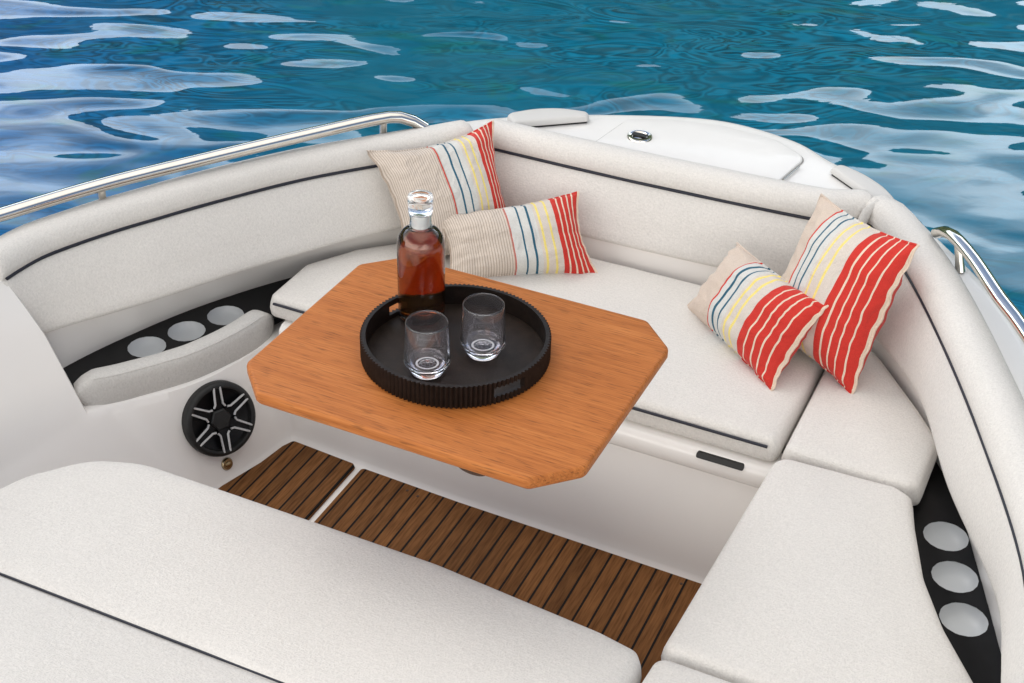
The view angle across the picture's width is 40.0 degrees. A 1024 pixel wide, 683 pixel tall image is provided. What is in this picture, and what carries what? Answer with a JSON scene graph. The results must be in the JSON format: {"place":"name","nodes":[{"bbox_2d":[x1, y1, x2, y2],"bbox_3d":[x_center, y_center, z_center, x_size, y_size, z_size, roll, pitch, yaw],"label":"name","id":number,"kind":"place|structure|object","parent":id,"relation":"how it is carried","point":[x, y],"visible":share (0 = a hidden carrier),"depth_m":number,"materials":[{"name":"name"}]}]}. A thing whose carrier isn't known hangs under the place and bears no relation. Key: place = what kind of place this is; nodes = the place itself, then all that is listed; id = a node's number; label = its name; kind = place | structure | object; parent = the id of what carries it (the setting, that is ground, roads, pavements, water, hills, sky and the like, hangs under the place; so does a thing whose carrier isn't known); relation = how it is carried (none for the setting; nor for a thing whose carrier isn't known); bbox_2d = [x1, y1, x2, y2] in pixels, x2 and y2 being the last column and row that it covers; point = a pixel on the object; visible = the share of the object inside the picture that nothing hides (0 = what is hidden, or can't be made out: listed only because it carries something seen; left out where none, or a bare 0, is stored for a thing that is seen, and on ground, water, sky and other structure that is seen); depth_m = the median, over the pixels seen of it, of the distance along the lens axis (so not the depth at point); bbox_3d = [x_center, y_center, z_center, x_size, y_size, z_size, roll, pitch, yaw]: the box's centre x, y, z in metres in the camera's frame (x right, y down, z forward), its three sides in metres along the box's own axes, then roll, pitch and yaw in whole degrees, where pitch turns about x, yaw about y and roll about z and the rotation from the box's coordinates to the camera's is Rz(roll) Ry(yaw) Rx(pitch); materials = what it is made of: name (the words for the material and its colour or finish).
{"place":"outdoors","nodes":[
{"label":"outdoors","id":0,"kind":"place"},
{"bbox_2d":[0,0,1023,315],"bbox_3d":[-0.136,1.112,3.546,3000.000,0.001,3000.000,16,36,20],"label":"water","id":1,"kind":"structure","parent":0,"point":[914,108],"depth_m":7.33,"materials":[{"name":"blue liquid"}]},
{"bbox_2d":[0,108,1023,682],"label":"motorboat","id":2,"kind":"object","parent":1,"relation":"on","point":[142,326],"visible":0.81,"depth_m":3.51,"materials":[{"name":"white fabric"}]},
{"bbox_2d":[0,577,273,682],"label":"lounge cushion","id":3,"kind":"object","parent":2,"relation":"on","point":[45,638],"visible":1,"depth_m":2.60,"materials":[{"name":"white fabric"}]},
{"bbox_2d":[0,461,641,682],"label":"lounge cushion","id":4,"kind":"object","parent":2,"relation":"on","point":[259,590],"visible":0.93,"depth_m":2.74,"materials":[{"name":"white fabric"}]},
{"bbox_2d":[247,259,667,488],"bbox_3d":[-0.069,0.180,3.035,0.732,0.478,0.786,16,36,20],"label":"cockpit table","id":5,"kind":"object","parent":2,"relation":"attached to","point":[562,419],"visible":0.77,"depth_m":2.73,"materials":[{"name":"brown wood"}]},
{"bbox_2d":[360,284,550,408],"bbox_3d":[-0.113,0.003,2.819,0.381,0.050,0.381,16,36,20],"label":"serving tray","id":6,"kind":"object","parent":5,"relation":"on","point":[518,365],"visible":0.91,"depth_m":2.79,"materials":[{"name":"black wood"}]},
{"bbox_2d":[397,189,444,321],"bbox_3d":[-0.184,-0.172,2.856,0.098,0.285,0.098,16,36,20],"label":"spirit bottle","id":7,"kind":"object","parent":6,"relation":"on","point":[421,262],"visible":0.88,"depth_m":2.82,"materials":[{"name":"brown glass"}]},
{"bbox_2d":[403,310,450,379],"bbox_3d":[-0.165,0.010,2.734,0.092,0.116,0.092,-1,33,-4],"label":"tumbler","id":8,"kind":"object","parent":6,"relation":"on","point":[427,354],"visible":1,"depth_m":2.71,"materials":[{"name":"clear glass"}]},
{"bbox_2d":[460,293,505,360],"bbox_3d":[-0.057,-0.026,2.792,0.092,0.116,0.092,-14,36,-22],"label":"tumbler","id":9,"kind":"object","parent":6,"relation":"on","point":[483,333],"visible":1,"depth_m":2.77,"materials":[{"name":"clear glass"}]},
{"bbox_2d":[270,244,824,460],"bbox_3d":[0.107,-0.067,3.666,1.390,0.075,0.607,16,36,20],"label":"seat cushion","id":10,"kind":"object","parent":2,"relation":"on","point":[707,385],"visible":0.48,"depth_m":3.45,"materials":[{"name":"white fabric"}]},
{"bbox_2d":[366,120,504,255],"bbox_3d":[-0.172,-0.395,3.834,0.382,0.295,0.232,-16,37,-24],"label":"scatter pillow","id":11,"kind":"object","parent":10,"relation":"on","point":[458,175],"visible":0.62,"depth_m":3.77,"materials":[{"name":"fabric"}]},
{"bbox_2d":[443,191,597,277],"bbox_3d":[0.012,-0.272,3.771,0.423,0.189,0.174,-6,34,-11],"label":"scatter pillow","id":12,"kind":"object","parent":10,"relation":"on","point":[541,237],"visible":0.95,"depth_m":3.72,"materials":[{"name":"fabric"}]},
{"bbox_2d":[687,242,828,390],"bbox_3d":[0.602,-0.074,3.482,0.187,0.196,0.410,-12,36,-20],"label":"scatter pillow","id":13,"kind":"object","parent":10,"relation":"on","point":[754,313],"visible":1,"depth_m":3.40,"materials":[{"name":"fabric"}]},
{"bbox_2d":[642,660,730,682],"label":"seat cushion","id":14,"kind":"object","parent":2,"relation":"on","point":[664,671],"visible":1,"depth_m":2.59,"materials":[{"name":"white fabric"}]},
{"bbox_2d":[661,459,972,682],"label":"seat cushion","id":15,"kind":"object","parent":2,"relation":"on","point":[814,574],"visible":0.98,"depth_m":2.76,"materials":[{"name":"white fabric"}]},
{"bbox_2d":[781,351,937,505],"bbox_3d":[0.870,0.167,3.345,0.321,0.075,0.575,16,36,20],"label":"seat cushion","id":16,"kind":"object","parent":2,"relation":"on","point":[874,428],"visible":0.75,"depth_m":3.21,"materials":[{"name":"white fabric"}]},
{"bbox_2d":[781,193,919,393],"bbox_3d":[0.789,-0.124,3.413,0.221,0.355,0.348,-19,39,-29],"label":"scatter pillow","id":17,"kind":"object","parent":16,"relation":"on","point":[848,269],"visible":0.8,"depth_m":3.33,"materials":[{"name":"fabric"}]}
]}

